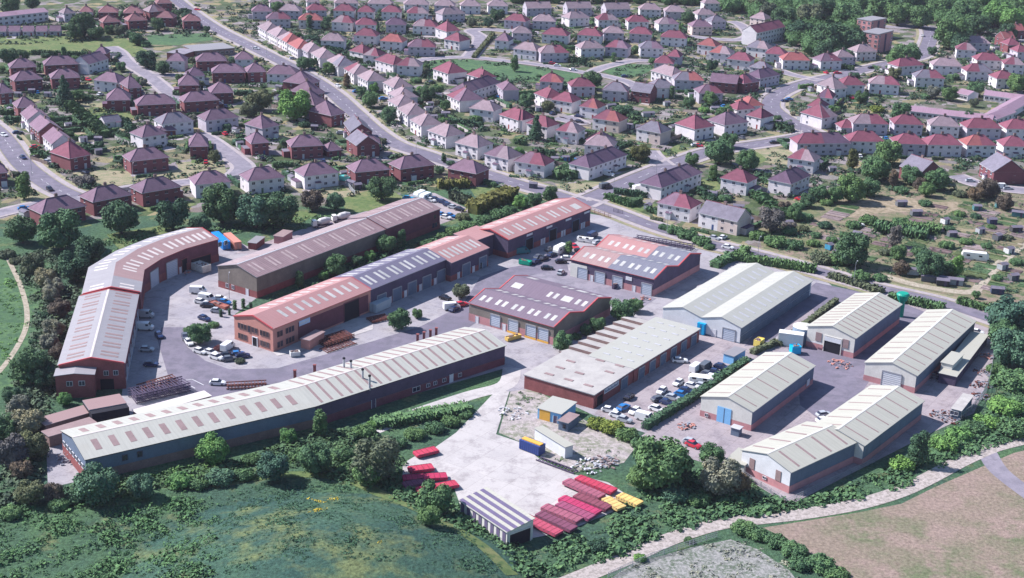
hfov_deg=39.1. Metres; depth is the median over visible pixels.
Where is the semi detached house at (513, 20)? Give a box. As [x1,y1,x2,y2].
[503,12,530,28]
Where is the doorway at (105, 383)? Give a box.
[99,378,114,389]
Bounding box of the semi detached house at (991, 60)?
[971,50,1001,69]
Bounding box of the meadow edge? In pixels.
[0,267,46,399]
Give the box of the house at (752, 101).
[734,93,764,109]
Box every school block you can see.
[0,8,48,25]
[910,106,993,122]
[956,88,978,100]
[983,90,1022,102]
[984,107,1015,124]
[988,95,1023,114]
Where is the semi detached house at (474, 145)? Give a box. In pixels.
[454,131,493,159]
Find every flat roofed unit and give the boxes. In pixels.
[523,349,633,408]
[587,317,700,382]
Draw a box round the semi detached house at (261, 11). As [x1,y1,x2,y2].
[248,2,272,19]
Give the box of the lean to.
[938,331,987,385]
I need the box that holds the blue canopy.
[339,174,349,180]
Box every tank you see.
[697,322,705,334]
[789,343,801,353]
[792,322,808,344]
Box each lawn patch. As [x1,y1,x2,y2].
[89,107,132,117]
[107,226,174,248]
[235,211,318,223]
[344,191,401,212]
[470,186,497,195]
[613,198,657,211]
[661,145,689,154]
[697,178,720,190]
[755,152,766,163]
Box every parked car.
[12,130,22,133]
[17,205,28,209]
[19,154,26,159]
[29,144,39,148]
[46,185,53,190]
[80,170,89,174]
[138,345,154,351]
[143,360,158,366]
[154,330,163,338]
[181,332,187,340]
[184,337,193,345]
[193,297,207,303]
[193,347,205,354]
[197,314,210,321]
[200,302,214,307]
[204,347,217,353]
[209,352,222,360]
[209,378,225,385]
[210,307,223,312]
[214,295,227,299]
[218,298,231,304]
[220,351,234,355]
[222,355,236,361]
[235,351,249,357]
[402,195,413,198]
[426,197,435,201]
[437,198,447,202]
[438,294,451,300]
[440,214,451,219]
[446,212,455,217]
[447,204,455,208]
[448,306,459,311]
[454,206,464,211]
[456,301,468,305]
[532,258,540,264]
[533,253,541,258]
[539,255,548,260]
[541,265,553,269]
[544,246,552,251]
[546,251,555,256]
[555,258,566,263]
[557,269,564,274]
[561,255,571,259]
[592,239,601,244]
[601,405,617,411]
[608,410,623,416]
[616,403,630,411]
[616,414,632,423]
[623,393,634,400]
[628,405,640,415]
[648,404,662,411]
[650,395,665,402]
[656,385,667,394]
[659,397,671,404]
[665,393,679,401]
[672,356,687,362]
[672,378,684,386]
[673,389,686,396]
[679,386,691,392]
[682,436,699,443]
[684,381,698,388]
[685,439,701,448]
[700,369,712,373]
[709,234,719,239]
[709,367,719,372]
[713,362,727,368]
[719,234,727,239]
[721,243,733,249]
[815,410,830,416]
[965,178,975,181]
[974,328,984,333]
[1003,186,1012,189]
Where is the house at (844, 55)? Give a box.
[833,47,854,64]
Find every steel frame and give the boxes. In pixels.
[128,376,190,403]
[136,374,177,392]
[226,380,266,388]
[319,329,354,346]
[319,339,356,352]
[366,313,387,322]
[536,457,577,473]
[633,235,694,250]
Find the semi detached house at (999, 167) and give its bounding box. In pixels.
[978,151,1023,183]
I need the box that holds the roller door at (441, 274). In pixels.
[437,268,445,283]
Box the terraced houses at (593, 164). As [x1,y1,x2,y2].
[568,145,627,180]
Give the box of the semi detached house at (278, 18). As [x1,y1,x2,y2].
[266,9,290,27]
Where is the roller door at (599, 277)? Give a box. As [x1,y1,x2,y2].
[594,271,604,284]
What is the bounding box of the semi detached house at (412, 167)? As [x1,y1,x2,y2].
[388,151,435,181]
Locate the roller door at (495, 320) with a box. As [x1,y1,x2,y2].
[490,313,500,327]
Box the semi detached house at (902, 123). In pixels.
[889,111,923,135]
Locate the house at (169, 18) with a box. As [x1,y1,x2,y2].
[156,8,176,26]
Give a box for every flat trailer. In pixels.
[402,472,447,480]
[402,478,425,487]
[407,463,434,473]
[413,446,439,457]
[415,480,458,493]
[530,514,563,536]
[535,510,577,532]
[540,503,582,523]
[555,501,595,520]
[558,495,601,515]
[562,478,605,498]
[572,492,610,511]
[574,475,617,494]
[601,496,625,510]
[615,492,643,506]
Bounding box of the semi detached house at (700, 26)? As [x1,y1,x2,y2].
[687,18,712,34]
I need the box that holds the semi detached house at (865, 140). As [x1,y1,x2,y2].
[843,128,883,152]
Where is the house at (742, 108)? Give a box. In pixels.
[730,98,755,119]
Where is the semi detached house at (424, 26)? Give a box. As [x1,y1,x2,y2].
[412,17,437,34]
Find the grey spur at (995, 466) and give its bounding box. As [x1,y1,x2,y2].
[981,452,1023,497]
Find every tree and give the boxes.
[0,0,19,11]
[0,48,18,62]
[0,412,17,437]
[0,432,29,467]
[1,386,20,402]
[3,215,37,243]
[5,394,29,412]
[8,347,52,383]
[9,460,33,478]
[10,408,46,435]
[13,479,44,503]
[14,171,32,198]
[16,49,29,58]
[19,252,44,274]
[20,429,49,457]
[24,0,40,8]
[30,364,57,387]
[34,267,57,286]
[37,207,82,249]
[38,333,59,349]
[41,319,65,335]
[42,277,63,293]
[42,285,60,300]
[42,482,64,500]
[47,298,71,317]
[47,342,62,359]
[56,250,92,280]
[56,392,72,405]
[61,46,66,54]
[64,130,74,136]
[65,22,84,38]
[69,12,95,36]
[70,89,84,100]
[72,461,119,505]
[74,235,106,260]
[86,25,104,38]
[94,141,103,146]
[100,199,139,233]
[104,25,114,33]
[113,24,126,33]
[115,62,125,71]
[126,473,154,498]
[128,32,142,44]
[135,50,156,67]
[139,78,147,84]
[151,17,164,30]
[154,198,190,229]
[155,60,169,73]
[175,73,183,79]
[186,323,211,343]
[187,213,211,230]
[188,114,197,118]
[189,57,195,63]
[194,431,230,464]
[199,80,205,87]
[200,182,238,223]
[203,26,210,31]
[208,150,220,161]
[222,123,231,130]
[227,56,234,62]
[235,193,269,227]
[239,101,255,116]
[242,102,259,116]
[246,89,272,109]
[256,451,289,481]
[259,191,298,226]
[271,1,283,10]
[276,89,312,120]
[279,138,288,146]
[279,427,297,443]
[295,56,312,69]
[295,271,304,286]
[297,441,331,472]
[300,189,324,210]
[309,57,317,66]
[312,408,327,435]
[318,270,328,279]
[320,21,330,29]
[320,137,329,143]
[322,62,334,73]
[323,16,330,22]
[323,253,346,274]
[325,192,345,210]
[343,73,350,86]
[349,435,400,481]
[351,255,365,266]
[352,464,381,485]
[355,86,366,94]
[361,91,378,105]
[363,250,375,260]
[366,175,398,199]
[369,82,378,91]
[375,234,396,251]
[380,106,397,120]
[386,308,411,329]
[396,229,406,246]
[412,308,422,317]
[416,478,453,512]
[417,505,441,524]
[420,85,436,100]
[432,84,443,92]
[432,98,439,105]
[432,107,441,113]
[435,165,444,173]
[440,100,450,110]
[441,153,446,162]
[452,283,469,297]
[467,18,476,26]
[482,17,493,27]
[489,8,504,20]
[510,55,518,70]
[512,194,528,207]
[514,147,524,153]
[519,93,535,107]
[527,192,542,204]
[541,100,554,110]
[542,186,557,200]
[552,330,573,350]
[564,241,572,253]
[580,323,592,335]
[583,70,602,87]
[589,317,605,330]
[609,298,634,319]
[626,464,652,489]
[629,143,651,160]
[630,298,643,311]
[632,45,638,51]
[632,435,692,488]
[648,57,654,63]
[675,458,694,482]
[681,11,694,23]
[683,97,695,107]
[684,152,698,164]
[697,455,741,494]
[698,441,725,462]
[702,90,718,102]
[705,139,734,163]
[706,60,718,69]
[708,164,717,178]
[715,105,733,114]
[720,133,738,145]
[733,472,751,492]
[736,149,759,169]
[748,0,765,7]
[758,207,785,231]
[759,2,776,15]
[764,172,771,177]
[769,7,796,22]
[773,115,782,120]
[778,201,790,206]
[786,205,802,220]
[787,19,813,32]
[796,3,823,20]
[798,107,807,114]
[800,192,816,206]
[808,185,828,200]
[809,0,836,20]
[811,21,850,49]
[812,41,833,55]
[826,186,843,202]
[832,2,865,23]
[832,232,871,265]
[837,115,842,121]
[837,172,866,201]
[844,27,868,46]
[846,148,858,167]
[853,13,872,19]
[854,90,868,103]
[860,155,890,180]
[862,177,880,196]
[864,0,896,17]
[873,140,902,162]
[885,2,911,25]
[886,48,904,62]
[887,225,902,245]
[888,67,901,77]
[888,169,898,185]
[889,103,911,116]
[890,244,906,258]
[892,260,910,274]
[893,42,922,59]
[898,0,925,6]
[900,164,924,184]
[907,430,930,464]
[908,5,932,27]
[912,177,926,188]
[915,249,945,276]
[918,182,935,196]
[923,167,950,190]
[925,0,952,11]
[927,46,937,54]
[927,85,940,97]
[932,18,970,48]
[941,86,959,100]
[942,258,953,274]
[950,34,969,50]
[950,255,964,274]
[952,0,977,15]
[966,81,984,94]
[966,186,985,199]
[968,14,991,33]
[968,98,978,106]
[971,290,980,297]
[973,0,990,7]
[975,178,1000,197]
[982,0,1011,26]
[984,294,1023,330]
[987,318,1018,340]
[990,327,1023,365]
[995,193,1014,209]
[997,23,1017,36]
[999,8,1023,26]
[1007,73,1023,91]
[1010,0,1023,8]
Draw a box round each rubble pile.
[498,407,528,419]
[570,458,601,474]
[591,455,618,468]
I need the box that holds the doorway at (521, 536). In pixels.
[508,526,531,545]
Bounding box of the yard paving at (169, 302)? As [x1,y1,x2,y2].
[47,214,831,484]
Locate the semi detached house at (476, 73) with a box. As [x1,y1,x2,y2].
[466,66,496,80]
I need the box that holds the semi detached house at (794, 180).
[767,165,810,196]
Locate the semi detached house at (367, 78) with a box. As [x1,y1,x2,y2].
[357,68,386,91]
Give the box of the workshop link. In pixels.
[454,225,493,255]
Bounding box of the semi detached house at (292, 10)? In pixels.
[279,1,302,18]
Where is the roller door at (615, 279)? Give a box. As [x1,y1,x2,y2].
[612,275,622,288]
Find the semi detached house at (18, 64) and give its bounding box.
[8,55,36,75]
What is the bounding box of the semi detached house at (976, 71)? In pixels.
[958,61,992,80]
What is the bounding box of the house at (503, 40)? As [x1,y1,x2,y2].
[494,30,516,49]
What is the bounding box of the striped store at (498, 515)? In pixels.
[458,487,534,545]
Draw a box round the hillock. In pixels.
[122,491,541,577]
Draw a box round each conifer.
[54,74,74,104]
[232,300,236,309]
[241,298,245,307]
[305,15,312,29]
[527,115,543,140]
[611,52,615,61]
[669,85,675,98]
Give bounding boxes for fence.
[30,152,49,164]
[62,121,80,128]
[114,135,128,143]
[493,100,505,107]
[591,208,610,217]
[608,532,716,576]
[671,133,681,139]
[743,459,873,500]
[961,354,993,419]
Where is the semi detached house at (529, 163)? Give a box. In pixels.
[513,149,555,177]
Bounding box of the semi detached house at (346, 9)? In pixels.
[333,2,356,17]
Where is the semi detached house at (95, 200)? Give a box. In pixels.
[78,182,132,215]
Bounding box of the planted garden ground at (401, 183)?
[43,5,1023,228]
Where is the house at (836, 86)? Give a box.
[816,74,847,98]
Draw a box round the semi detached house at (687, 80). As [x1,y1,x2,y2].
[672,69,704,89]
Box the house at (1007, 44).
[1000,36,1018,52]
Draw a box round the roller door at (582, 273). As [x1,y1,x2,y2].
[577,267,587,279]
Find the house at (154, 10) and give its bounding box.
[142,2,164,20]
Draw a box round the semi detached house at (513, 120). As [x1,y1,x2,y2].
[498,105,533,131]
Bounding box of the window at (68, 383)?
[66,381,72,385]
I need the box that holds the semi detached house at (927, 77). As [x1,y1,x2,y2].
[907,67,945,87]
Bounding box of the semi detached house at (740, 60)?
[726,50,755,69]
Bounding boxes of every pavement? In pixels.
[0,120,86,192]
[0,151,53,196]
[0,178,239,216]
[110,46,173,93]
[152,73,184,76]
[172,3,535,193]
[184,0,591,200]
[186,132,255,175]
[418,56,634,86]
[460,28,538,57]
[555,115,590,124]
[570,130,802,197]
[585,59,647,72]
[586,197,983,310]
[590,144,781,207]
[591,207,989,324]
[648,150,675,165]
[692,21,748,40]
[758,26,922,133]
[781,27,939,131]
[781,70,824,80]
[885,25,932,28]
[949,174,1023,193]
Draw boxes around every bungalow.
[0,25,7,35]
[8,25,20,35]
[22,25,34,35]
[36,25,48,35]
[49,25,61,35]
[99,114,121,127]
[156,125,175,136]
[323,141,342,156]
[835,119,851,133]
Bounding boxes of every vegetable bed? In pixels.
[819,235,839,239]
[821,214,843,220]
[826,210,849,217]
[833,207,854,213]
[840,204,859,209]
[860,227,881,234]
[863,232,875,237]
[867,245,887,250]
[867,255,877,260]
[871,241,896,247]
[885,255,910,260]
[904,241,924,247]
[908,218,928,222]
[911,216,934,220]
[912,237,929,243]
[923,212,938,216]
[924,207,942,212]
[927,246,952,253]
[929,204,947,209]
[935,218,958,224]
[938,239,960,245]
[944,215,960,219]
[944,236,963,240]
[950,256,970,262]
[956,227,974,233]
[958,204,972,209]
[958,232,969,237]
[962,247,980,250]
[962,270,989,278]
[963,201,978,204]
[964,244,985,250]
[965,277,980,282]
[966,220,983,225]
[970,267,990,273]
[971,218,986,221]
[973,239,990,244]
[974,262,996,269]
[976,236,995,241]
[977,212,994,217]
[979,209,1000,214]
[980,231,993,236]
[980,285,990,290]
[985,228,1007,233]
[988,253,1006,260]
[988,281,1007,286]
[989,249,1010,255]
[992,277,1013,283]
[994,224,1008,229]
[997,221,1016,225]
[999,241,1022,247]
[1000,217,1018,221]
[1005,237,1023,243]
[1005,268,1022,273]
[1010,233,1023,238]
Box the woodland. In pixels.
[510,0,1023,54]
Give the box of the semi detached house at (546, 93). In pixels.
[534,85,559,105]
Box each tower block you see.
[857,16,886,30]
[863,28,893,52]
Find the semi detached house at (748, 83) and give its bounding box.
[738,71,759,93]
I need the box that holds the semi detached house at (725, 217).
[698,200,754,235]
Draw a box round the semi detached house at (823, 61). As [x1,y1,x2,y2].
[809,51,842,70]
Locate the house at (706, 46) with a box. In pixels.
[696,36,720,54]
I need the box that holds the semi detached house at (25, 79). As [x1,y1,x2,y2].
[9,68,43,91]
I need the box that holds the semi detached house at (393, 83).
[382,74,413,95]
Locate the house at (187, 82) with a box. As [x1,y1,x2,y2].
[174,71,198,95]
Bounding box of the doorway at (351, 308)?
[343,297,359,322]
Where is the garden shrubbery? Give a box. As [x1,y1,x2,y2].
[0,0,1023,198]
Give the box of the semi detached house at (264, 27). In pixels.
[257,20,276,40]
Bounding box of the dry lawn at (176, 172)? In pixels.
[134,162,225,182]
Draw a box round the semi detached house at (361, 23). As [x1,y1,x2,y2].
[355,15,376,31]
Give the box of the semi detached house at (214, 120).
[197,105,239,131]
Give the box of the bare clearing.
[811,195,959,227]
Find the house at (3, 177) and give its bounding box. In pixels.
[0,162,8,186]
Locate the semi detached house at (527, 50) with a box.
[512,40,540,60]
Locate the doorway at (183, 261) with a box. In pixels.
[181,257,187,272]
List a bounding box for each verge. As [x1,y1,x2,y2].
[0,119,88,197]
[20,193,45,202]
[172,0,574,200]
[555,182,597,191]
[572,132,794,201]
[590,200,989,327]
[759,27,942,133]
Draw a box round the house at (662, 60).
[654,52,674,67]
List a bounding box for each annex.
[53,366,96,397]
[726,447,746,473]
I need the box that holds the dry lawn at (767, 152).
[756,148,792,164]
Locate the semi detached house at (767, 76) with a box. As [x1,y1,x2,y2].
[748,66,780,86]
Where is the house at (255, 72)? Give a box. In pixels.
[244,60,266,82]
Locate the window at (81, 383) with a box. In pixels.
[78,381,84,385]
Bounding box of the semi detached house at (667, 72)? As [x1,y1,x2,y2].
[650,63,680,83]
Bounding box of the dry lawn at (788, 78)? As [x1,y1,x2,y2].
[780,73,814,80]
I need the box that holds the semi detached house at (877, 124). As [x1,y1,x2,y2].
[847,111,888,134]
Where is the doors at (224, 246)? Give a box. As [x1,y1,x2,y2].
[223,242,229,249]
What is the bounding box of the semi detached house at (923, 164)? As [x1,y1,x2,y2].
[899,154,939,179]
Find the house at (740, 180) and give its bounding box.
[720,166,761,195]
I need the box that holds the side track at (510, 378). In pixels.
[377,367,520,432]
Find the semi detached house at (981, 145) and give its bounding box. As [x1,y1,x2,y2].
[958,131,997,156]
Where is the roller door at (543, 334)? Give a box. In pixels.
[537,327,548,341]
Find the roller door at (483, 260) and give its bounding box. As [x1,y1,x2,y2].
[479,255,486,269]
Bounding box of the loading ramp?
[505,333,521,340]
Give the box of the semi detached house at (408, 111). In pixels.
[397,100,428,126]
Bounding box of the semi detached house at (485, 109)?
[469,97,502,121]
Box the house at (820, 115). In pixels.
[800,101,837,128]
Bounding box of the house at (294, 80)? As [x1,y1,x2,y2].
[282,68,320,90]
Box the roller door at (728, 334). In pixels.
[721,327,735,341]
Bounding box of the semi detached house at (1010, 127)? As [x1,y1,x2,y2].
[998,116,1023,139]
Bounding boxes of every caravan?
[413,189,425,197]
[419,191,431,199]
[553,242,565,254]
[961,249,989,261]
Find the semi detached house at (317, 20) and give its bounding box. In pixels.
[298,11,322,28]
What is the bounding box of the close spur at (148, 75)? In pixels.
[144,74,184,76]
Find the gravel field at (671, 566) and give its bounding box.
[611,539,794,577]
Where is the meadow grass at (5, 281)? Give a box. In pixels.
[0,273,29,373]
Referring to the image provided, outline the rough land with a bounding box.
[0,188,1023,577]
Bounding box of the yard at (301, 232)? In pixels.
[236,193,467,253]
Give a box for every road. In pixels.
[0,125,226,215]
[105,46,179,101]
[158,251,567,396]
[170,0,577,198]
[191,132,251,175]
[417,56,633,88]
[463,28,538,56]
[555,115,586,123]
[577,133,799,201]
[579,199,987,320]
[586,59,648,72]
[648,150,672,165]
[689,21,746,40]
[762,26,936,132]
[885,26,928,27]
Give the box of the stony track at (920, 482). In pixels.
[560,436,1023,577]
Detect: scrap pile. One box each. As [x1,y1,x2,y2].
[52,452,72,465]
[632,295,650,300]
[677,421,695,430]
[827,359,852,369]
[929,409,963,424]
[930,371,938,380]
[969,380,993,387]
[971,367,989,375]
[971,392,989,400]
[978,352,994,358]
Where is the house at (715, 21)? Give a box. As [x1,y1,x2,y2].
[705,13,726,29]
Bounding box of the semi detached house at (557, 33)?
[542,25,570,44]
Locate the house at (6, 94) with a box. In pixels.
[0,80,13,104]
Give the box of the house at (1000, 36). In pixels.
[994,29,1015,43]
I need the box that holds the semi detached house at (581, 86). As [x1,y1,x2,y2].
[567,75,595,96]
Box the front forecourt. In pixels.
[273,318,372,355]
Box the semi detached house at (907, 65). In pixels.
[885,56,923,75]
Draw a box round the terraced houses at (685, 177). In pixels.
[639,163,702,200]
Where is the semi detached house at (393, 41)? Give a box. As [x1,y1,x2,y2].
[379,32,407,50]
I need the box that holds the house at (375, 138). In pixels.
[351,131,380,155]
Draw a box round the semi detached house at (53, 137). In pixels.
[42,126,74,150]
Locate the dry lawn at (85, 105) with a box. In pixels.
[81,103,101,108]
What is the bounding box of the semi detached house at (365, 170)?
[346,155,390,184]
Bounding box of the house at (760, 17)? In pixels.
[749,10,770,25]
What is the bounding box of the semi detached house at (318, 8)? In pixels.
[306,1,326,16]
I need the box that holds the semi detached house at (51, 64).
[42,53,78,74]
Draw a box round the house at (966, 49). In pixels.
[954,40,976,58]
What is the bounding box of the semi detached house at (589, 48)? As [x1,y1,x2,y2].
[575,38,604,57]
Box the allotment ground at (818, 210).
[758,178,1023,302]
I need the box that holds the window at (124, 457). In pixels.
[122,454,127,460]
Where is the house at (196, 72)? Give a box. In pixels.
[184,64,208,84]
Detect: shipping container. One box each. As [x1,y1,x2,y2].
[211,231,230,249]
[223,232,241,249]
[370,297,390,312]
[519,436,545,455]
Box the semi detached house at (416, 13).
[407,4,431,20]
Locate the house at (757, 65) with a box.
[749,59,773,72]
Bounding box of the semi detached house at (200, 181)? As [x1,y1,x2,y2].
[188,167,231,197]
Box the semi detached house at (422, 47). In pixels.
[404,36,435,56]
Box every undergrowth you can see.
[0,248,80,505]
[63,426,407,497]
[105,213,330,254]
[116,453,351,489]
[212,480,502,576]
[269,202,536,301]
[344,370,1023,577]
[757,178,1023,293]
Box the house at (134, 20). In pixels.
[121,11,147,29]
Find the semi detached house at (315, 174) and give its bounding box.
[290,159,339,189]
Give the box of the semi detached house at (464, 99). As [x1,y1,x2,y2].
[447,85,483,111]
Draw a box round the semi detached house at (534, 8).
[523,0,551,15]
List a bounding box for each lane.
[782,70,821,80]
[948,175,1023,192]
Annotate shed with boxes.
[14,91,22,96]
[18,208,29,216]
[28,88,35,93]
[44,91,51,96]
[60,327,506,474]
[64,122,71,125]
[79,136,87,142]
[94,136,102,141]
[94,148,102,154]
[217,218,385,297]
[232,127,239,132]
[236,140,243,146]
[247,236,264,249]
[273,229,292,243]
[287,174,294,181]
[311,124,317,129]
[339,170,346,174]
[346,179,356,186]
[347,198,440,240]
[352,182,361,189]
[441,111,449,116]
[529,181,537,188]
[535,106,542,111]
[561,155,569,160]
[606,103,616,108]
[627,123,633,128]
[641,111,654,116]
[644,202,651,208]
[663,101,670,105]
[700,352,815,430]
[708,190,717,197]
[733,203,744,207]
[741,421,856,493]
[764,87,771,92]
[806,292,902,357]
[817,385,924,464]
[824,242,834,249]
[828,166,836,171]
[863,309,976,392]
[895,200,907,206]
[907,267,920,275]
[910,209,923,215]
[921,273,943,282]
[936,277,949,286]
[940,217,949,223]
[944,276,963,285]
[946,230,957,237]
[972,204,982,210]
[975,226,985,233]
[987,217,997,223]
[990,285,1004,294]
[992,232,1003,240]
[997,261,1008,269]
[1003,246,1014,253]
[1007,272,1019,280]
[1009,225,1023,231]
[1011,209,1023,217]
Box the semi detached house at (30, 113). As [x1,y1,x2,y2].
[20,104,50,131]
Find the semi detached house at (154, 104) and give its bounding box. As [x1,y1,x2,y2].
[130,91,176,116]
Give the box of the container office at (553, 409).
[537,396,576,423]
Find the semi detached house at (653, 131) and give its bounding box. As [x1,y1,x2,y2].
[635,118,671,144]
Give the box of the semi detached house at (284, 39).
[277,30,298,51]
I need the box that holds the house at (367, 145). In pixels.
[346,129,379,156]
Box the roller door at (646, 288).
[640,282,651,295]
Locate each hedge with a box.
[0,108,13,114]
[2,78,9,87]
[3,115,20,121]
[4,64,8,73]
[29,148,50,158]
[31,49,94,55]
[54,114,80,119]
[54,115,81,125]
[55,120,87,125]
[62,126,94,140]
[64,99,111,136]
[79,142,97,148]
[86,146,106,152]
[108,130,130,140]
[110,52,120,57]
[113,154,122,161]
[115,134,130,144]
[120,116,136,131]
[135,173,153,177]
[137,38,151,46]
[168,134,183,138]
[170,96,179,108]
[172,90,185,95]
[178,8,191,13]
[185,140,211,150]
[187,111,204,115]
[211,131,226,134]
[227,174,239,187]
[232,138,245,149]
[233,89,252,95]
[254,193,269,197]
[270,81,282,84]
[271,160,293,167]
[281,169,294,178]
[308,42,342,53]
[332,164,346,174]
[335,139,346,149]
[343,53,370,62]
[370,400,473,429]
[407,179,424,185]
[436,176,470,188]
[437,76,466,81]
[437,113,456,118]
[446,189,471,204]
[447,117,483,126]
[458,123,471,131]
[464,184,519,214]
[471,31,495,57]
[483,179,498,187]
[496,97,511,107]
[513,137,527,145]
[519,89,538,94]
[532,146,556,155]
[550,40,570,48]
[552,168,575,179]
[553,135,585,143]
[554,152,578,163]
[555,160,567,168]
[561,164,578,178]
[566,56,586,63]
[603,192,629,206]
[613,187,647,197]
[616,139,627,148]
[621,150,631,159]
[627,114,642,121]
[627,154,649,162]
[627,195,643,206]
[641,378,718,430]
[645,206,656,214]
[650,216,662,221]
[655,97,664,100]
[662,121,674,131]
[684,89,693,97]
[690,227,708,233]
[694,185,718,201]
[709,250,733,268]
[712,356,751,383]
[713,173,722,182]
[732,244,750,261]
[732,249,817,272]
[749,189,788,217]
[749,337,777,354]
[753,220,761,228]
[757,176,768,181]
[770,121,794,131]
[776,137,789,148]
[777,297,838,345]
[798,82,813,88]
[819,157,828,167]
[826,271,885,292]
[830,105,840,110]
[841,63,854,69]
[872,219,930,239]
[887,291,946,308]
[901,220,942,233]
[932,156,944,159]
[946,72,962,79]
[955,296,991,310]
[995,49,1002,55]
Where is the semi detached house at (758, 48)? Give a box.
[745,38,773,57]
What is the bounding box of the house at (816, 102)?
[806,95,829,107]
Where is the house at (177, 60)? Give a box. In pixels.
[166,50,188,70]
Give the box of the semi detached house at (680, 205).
[656,190,702,222]
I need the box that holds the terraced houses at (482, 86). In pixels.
[449,74,500,97]
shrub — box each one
[0,248,15,258]
[0,504,22,521]
[8,256,21,264]
[9,171,20,175]
[28,339,37,343]
[37,311,50,318]
[41,53,50,57]
[46,497,70,512]
[63,489,86,504]
[72,174,95,186]
[83,94,93,100]
[164,471,193,490]
[188,475,209,490]
[204,468,234,487]
[208,321,219,328]
[213,344,219,350]
[233,467,254,481]
[234,358,245,363]
[240,452,260,465]
[288,446,301,460]
[298,120,309,126]
[304,35,319,41]
[330,446,352,460]
[336,463,352,475]
[351,423,376,437]
[366,420,376,427]
[378,137,386,143]
[390,435,407,447]
[403,426,426,440]
[410,77,421,82]
[419,239,432,245]
[424,420,445,433]
[435,232,449,238]
[440,415,460,427]
[444,226,461,235]
[446,160,454,164]
[455,212,470,219]
[457,409,472,418]
[458,220,478,229]
[468,115,482,120]
[476,214,493,223]
[490,208,510,218]
[502,205,516,211]
[571,332,581,339]
[586,416,604,429]
[587,538,607,553]
[598,419,624,435]
[615,105,633,114]
[615,427,638,441]
[628,110,640,115]
[629,437,641,448]
[633,553,646,562]
[658,223,668,229]
[659,483,689,505]
[665,224,683,234]
[676,228,699,239]
[683,536,694,543]
[687,491,710,507]
[691,235,711,246]
[698,106,709,112]
[703,243,715,249]
[718,194,732,202]
[730,518,756,537]
[745,527,768,541]
[748,230,766,240]
[763,532,788,548]
[764,235,786,247]
[780,226,797,234]
[781,221,796,227]
[781,539,808,557]
[785,239,804,249]
[788,555,811,571]
[791,202,805,209]
[795,224,809,231]
[800,212,814,221]
[806,239,820,246]
[806,552,835,573]
[809,252,831,264]
[810,232,821,238]
[817,221,832,228]
[819,198,833,205]
[822,564,851,577]
[826,236,837,242]
[827,253,845,265]
[833,47,853,54]
[839,232,850,236]
[845,220,860,228]
[848,72,860,77]
[851,269,870,280]
[858,213,878,225]
[869,105,884,111]
[871,273,887,281]
[878,248,890,255]
[888,454,915,472]
[892,217,909,223]
[893,185,909,193]
[909,247,923,253]
[918,199,932,206]
[920,93,930,98]
[928,434,959,452]
[938,240,954,248]
[943,225,955,230]
[944,425,974,441]
[951,189,966,197]
[954,210,965,216]
[954,274,966,279]
[959,238,973,244]
[961,419,989,434]
[970,213,981,218]
[973,413,999,430]
[980,242,992,248]
[985,362,1006,373]
[986,224,996,229]
[986,395,1023,417]
[991,274,1003,280]
[994,368,1023,393]
[994,416,1023,439]
[1002,234,1013,240]
[1008,258,1023,265]
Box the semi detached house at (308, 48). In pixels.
[302,40,320,57]
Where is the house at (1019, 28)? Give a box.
[1012,22,1023,38]
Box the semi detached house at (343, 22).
[331,13,356,31]
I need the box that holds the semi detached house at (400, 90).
[388,84,418,102]
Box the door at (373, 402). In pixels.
[371,399,375,408]
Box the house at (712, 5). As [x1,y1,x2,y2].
[700,0,720,10]
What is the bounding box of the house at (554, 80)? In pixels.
[535,70,564,91]
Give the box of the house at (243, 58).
[234,48,253,66]
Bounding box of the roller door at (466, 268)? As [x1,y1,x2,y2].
[462,261,470,276]
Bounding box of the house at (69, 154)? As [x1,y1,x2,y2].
[49,137,91,171]
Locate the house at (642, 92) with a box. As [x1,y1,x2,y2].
[631,80,657,103]
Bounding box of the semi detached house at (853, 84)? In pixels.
[838,73,865,94]
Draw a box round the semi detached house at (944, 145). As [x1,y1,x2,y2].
[921,131,963,156]
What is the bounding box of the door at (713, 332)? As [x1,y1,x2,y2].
[711,329,715,336]
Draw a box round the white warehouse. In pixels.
[662,263,812,343]
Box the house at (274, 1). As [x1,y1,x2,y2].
[268,0,282,10]
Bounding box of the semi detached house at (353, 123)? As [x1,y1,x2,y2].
[343,114,372,137]
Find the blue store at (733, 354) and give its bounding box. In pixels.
[722,346,746,363]
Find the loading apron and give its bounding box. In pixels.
[531,269,655,305]
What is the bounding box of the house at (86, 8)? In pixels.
[79,3,93,14]
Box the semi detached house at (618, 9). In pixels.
[601,0,631,16]
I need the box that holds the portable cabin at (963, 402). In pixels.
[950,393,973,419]
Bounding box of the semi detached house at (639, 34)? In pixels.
[629,24,652,42]
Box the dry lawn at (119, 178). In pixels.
[89,169,132,187]
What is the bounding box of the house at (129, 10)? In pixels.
[123,3,143,17]
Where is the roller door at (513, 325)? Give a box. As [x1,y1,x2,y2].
[508,319,518,332]
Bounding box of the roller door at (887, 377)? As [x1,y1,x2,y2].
[880,370,901,386]
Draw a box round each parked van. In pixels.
[137,321,153,330]
[139,309,154,317]
[189,285,206,293]
[198,291,215,300]
[220,340,234,350]
[443,301,460,310]
[516,246,530,254]
[586,230,597,236]
[599,182,611,188]
[602,169,614,176]
[632,184,639,189]
[634,409,653,419]
[689,361,700,372]
[699,360,712,370]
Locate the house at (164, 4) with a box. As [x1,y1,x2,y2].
[155,0,171,10]
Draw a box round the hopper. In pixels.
[897,291,909,317]
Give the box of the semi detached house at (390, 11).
[381,3,401,19]
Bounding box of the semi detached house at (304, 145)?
[282,131,323,158]
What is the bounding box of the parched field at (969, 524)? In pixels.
[764,451,1023,577]
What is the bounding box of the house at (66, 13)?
[56,5,75,21]
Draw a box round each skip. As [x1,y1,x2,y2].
[289,350,299,356]
[518,259,531,265]
[753,337,764,345]
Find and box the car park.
[595,334,767,427]

